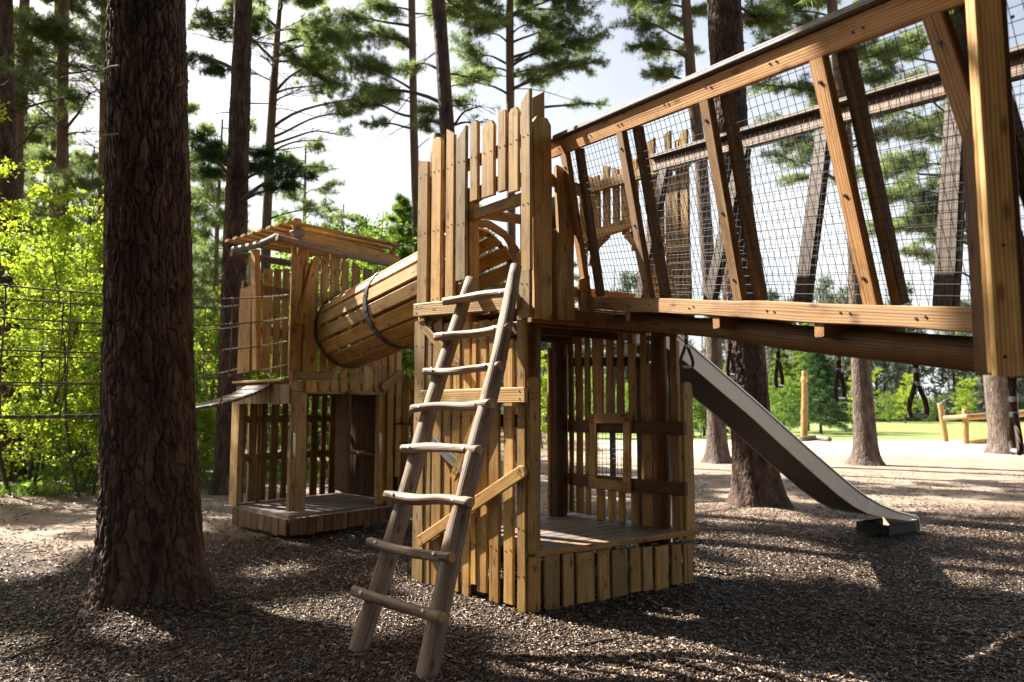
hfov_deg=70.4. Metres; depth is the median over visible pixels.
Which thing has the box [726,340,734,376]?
hanging handle
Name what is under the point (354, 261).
sapling
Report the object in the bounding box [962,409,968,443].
fence post
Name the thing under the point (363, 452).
play house
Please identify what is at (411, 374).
sapling
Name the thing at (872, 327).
netting bridge
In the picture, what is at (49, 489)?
grass tufts
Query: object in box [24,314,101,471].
sapling
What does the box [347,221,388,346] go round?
pine tree
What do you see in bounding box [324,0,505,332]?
pine tree
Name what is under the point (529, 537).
climbing tower
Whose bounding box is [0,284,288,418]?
rope bridge
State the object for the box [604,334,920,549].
steel slide
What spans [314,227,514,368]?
barrel tunnel
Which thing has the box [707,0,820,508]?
pine tree
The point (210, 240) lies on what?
pine tree
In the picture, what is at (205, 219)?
pine tree
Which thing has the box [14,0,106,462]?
pine tree
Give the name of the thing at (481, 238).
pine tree
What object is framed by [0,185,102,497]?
sapling
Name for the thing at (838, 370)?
hanging handle
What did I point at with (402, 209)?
young spruce
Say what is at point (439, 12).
pine tree
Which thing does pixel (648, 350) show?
hanging handle
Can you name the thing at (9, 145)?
pine tree
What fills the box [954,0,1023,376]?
bridge end tower
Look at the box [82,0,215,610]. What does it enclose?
pine tree
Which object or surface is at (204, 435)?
sapling
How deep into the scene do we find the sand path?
26.67 m
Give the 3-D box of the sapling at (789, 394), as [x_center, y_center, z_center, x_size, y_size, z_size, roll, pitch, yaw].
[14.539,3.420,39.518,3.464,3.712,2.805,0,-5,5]
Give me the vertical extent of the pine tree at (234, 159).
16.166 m
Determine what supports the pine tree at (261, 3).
on the ground at (974, 473)
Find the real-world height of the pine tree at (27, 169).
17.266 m
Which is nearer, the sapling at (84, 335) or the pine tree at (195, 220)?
the sapling at (84, 335)
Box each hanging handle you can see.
[646,332,650,363]
[679,335,694,368]
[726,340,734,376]
[774,348,783,387]
[833,356,845,400]
[906,365,929,418]
[1007,376,1023,455]
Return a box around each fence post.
[937,403,948,441]
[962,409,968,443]
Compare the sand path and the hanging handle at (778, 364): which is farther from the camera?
the sand path
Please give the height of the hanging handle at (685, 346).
0.335 m
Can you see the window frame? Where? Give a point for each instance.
(625, 486)
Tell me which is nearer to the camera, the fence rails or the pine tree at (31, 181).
the pine tree at (31, 181)
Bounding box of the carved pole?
[801,371,807,436]
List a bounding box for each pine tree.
[0,0,107,481]
[13,0,106,259]
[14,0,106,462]
[14,8,89,298]
[19,110,97,444]
[22,111,50,314]
[22,203,72,397]
[23,0,99,438]
[54,8,105,322]
[69,147,97,362]
[79,201,97,273]
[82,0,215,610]
[185,0,269,20]
[186,0,383,376]
[187,0,334,494]
[188,99,215,322]
[189,116,263,438]
[190,152,226,436]
[191,204,219,347]
[194,201,254,345]
[271,133,345,380]
[319,203,368,370]
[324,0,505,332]
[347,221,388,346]
[360,0,515,284]
[427,0,615,460]
[459,203,503,283]
[544,259,583,372]
[608,0,731,463]
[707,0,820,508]
[745,0,938,465]
[851,0,1023,454]
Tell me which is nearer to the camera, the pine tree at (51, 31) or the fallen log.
the pine tree at (51, 31)
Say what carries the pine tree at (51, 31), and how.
on the ground at (974, 473)
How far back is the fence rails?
30.45 m
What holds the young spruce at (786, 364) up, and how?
on the lawn at (911, 431)
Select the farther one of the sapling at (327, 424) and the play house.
the sapling at (327, 424)
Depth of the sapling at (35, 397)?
16.52 m
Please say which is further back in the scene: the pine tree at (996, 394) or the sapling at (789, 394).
the sapling at (789, 394)
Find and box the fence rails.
[943,410,1023,442]
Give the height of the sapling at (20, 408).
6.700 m
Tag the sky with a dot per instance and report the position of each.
(374, 171)
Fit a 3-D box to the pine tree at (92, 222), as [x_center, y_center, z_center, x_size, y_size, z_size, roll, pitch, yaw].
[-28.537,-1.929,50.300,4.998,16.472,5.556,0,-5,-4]
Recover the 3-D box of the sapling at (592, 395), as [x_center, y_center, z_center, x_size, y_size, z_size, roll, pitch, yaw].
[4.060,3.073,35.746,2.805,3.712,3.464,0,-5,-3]
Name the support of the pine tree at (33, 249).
on the ground at (974, 473)
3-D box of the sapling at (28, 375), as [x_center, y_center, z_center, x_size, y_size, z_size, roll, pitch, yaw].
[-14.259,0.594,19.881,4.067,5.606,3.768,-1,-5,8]
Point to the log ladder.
(405, 498)
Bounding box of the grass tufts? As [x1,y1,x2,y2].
[0,452,327,496]
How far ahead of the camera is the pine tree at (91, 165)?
25.57 m
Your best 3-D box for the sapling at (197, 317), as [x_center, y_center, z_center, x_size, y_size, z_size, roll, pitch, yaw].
[-7.711,0.563,19.636,4.487,5.940,5.543,-2,-6,19]
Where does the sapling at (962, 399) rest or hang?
on the lawn at (911, 431)
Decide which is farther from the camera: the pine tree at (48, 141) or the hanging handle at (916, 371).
the pine tree at (48, 141)
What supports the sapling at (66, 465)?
on the ground at (974, 473)
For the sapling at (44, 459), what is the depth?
15.38 m
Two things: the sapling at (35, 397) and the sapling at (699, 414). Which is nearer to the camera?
the sapling at (35, 397)
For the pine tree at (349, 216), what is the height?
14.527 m
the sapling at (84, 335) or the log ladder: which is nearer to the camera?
the log ladder
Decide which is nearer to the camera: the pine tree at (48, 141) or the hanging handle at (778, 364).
the hanging handle at (778, 364)
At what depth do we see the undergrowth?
13.55 m
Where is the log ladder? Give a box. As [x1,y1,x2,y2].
[348,263,521,678]
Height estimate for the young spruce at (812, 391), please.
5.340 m
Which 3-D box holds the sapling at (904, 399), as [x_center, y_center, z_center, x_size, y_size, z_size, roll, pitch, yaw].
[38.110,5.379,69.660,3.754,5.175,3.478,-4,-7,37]
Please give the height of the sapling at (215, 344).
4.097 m
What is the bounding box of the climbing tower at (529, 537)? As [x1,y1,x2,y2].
[411,88,699,613]
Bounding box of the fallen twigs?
[0,502,1023,681]
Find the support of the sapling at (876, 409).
on the lawn at (911, 431)
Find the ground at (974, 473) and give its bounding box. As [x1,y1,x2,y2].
[0,409,1023,681]
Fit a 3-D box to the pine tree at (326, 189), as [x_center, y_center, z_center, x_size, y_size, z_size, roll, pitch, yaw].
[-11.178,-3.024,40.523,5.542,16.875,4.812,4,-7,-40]
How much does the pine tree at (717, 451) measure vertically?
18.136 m
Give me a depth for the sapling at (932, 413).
69.64 m
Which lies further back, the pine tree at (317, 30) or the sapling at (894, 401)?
the sapling at (894, 401)
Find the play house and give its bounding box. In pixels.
[225,218,402,535]
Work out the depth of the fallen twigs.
4.67 m
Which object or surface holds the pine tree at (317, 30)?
on the ground at (974, 473)
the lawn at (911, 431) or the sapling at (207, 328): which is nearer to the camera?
the sapling at (207, 328)
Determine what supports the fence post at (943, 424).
on the ground at (974, 473)
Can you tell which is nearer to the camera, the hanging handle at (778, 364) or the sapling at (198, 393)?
the hanging handle at (778, 364)
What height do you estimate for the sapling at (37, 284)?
6.442 m
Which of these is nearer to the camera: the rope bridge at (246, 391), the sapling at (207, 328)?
the rope bridge at (246, 391)
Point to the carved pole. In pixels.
(804, 408)
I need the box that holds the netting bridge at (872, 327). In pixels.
[551,0,1023,377]
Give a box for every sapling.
[0,100,103,493]
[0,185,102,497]
[0,186,220,483]
[1,277,102,472]
[1,391,71,471]
[19,231,102,457]
[21,339,44,446]
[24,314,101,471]
[49,403,98,486]
[193,255,319,455]
[194,309,218,440]
[194,312,281,450]
[194,331,259,463]
[196,408,216,479]
[245,311,329,460]
[249,206,393,442]
[267,327,413,462]
[271,211,417,442]
[338,280,414,443]
[541,350,568,447]
[574,368,616,437]
[615,383,627,433]
[692,363,726,437]
[769,375,813,430]
[839,367,886,424]
[878,390,904,422]
[890,373,931,422]
[917,394,946,422]
[948,376,982,419]
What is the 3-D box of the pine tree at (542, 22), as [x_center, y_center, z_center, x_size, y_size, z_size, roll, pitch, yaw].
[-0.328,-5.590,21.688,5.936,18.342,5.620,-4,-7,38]
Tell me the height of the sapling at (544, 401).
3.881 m
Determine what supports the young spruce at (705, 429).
on the lawn at (911, 431)
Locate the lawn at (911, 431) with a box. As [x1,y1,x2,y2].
[541,421,1023,439]
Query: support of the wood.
on the ground at (974, 473)
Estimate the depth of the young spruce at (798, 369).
46.90 m
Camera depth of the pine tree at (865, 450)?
19.70 m
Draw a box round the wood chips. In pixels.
[0,498,1023,681]
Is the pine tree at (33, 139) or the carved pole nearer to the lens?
the pine tree at (33, 139)
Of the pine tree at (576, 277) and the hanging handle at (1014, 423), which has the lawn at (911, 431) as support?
the pine tree at (576, 277)
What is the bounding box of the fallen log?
[799,435,831,441]
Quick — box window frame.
[589,412,632,492]
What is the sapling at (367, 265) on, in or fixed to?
on the ground at (974, 473)
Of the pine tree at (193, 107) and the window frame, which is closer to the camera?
the window frame
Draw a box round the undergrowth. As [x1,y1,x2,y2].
[0,446,328,494]
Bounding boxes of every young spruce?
[337,192,414,399]
[693,398,730,435]
[768,349,812,427]
[782,353,852,433]
[783,323,834,430]
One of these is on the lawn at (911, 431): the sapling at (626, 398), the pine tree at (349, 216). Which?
the sapling at (626, 398)
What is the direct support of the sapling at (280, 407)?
on the ground at (974, 473)
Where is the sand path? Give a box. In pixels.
[598,440,1023,457]
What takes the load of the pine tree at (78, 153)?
on the ground at (974, 473)
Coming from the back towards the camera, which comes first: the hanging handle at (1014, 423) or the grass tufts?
the grass tufts
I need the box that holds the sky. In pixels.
[13,0,1023,408]
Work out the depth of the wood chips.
5.01 m
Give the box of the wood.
[22,204,1023,429]

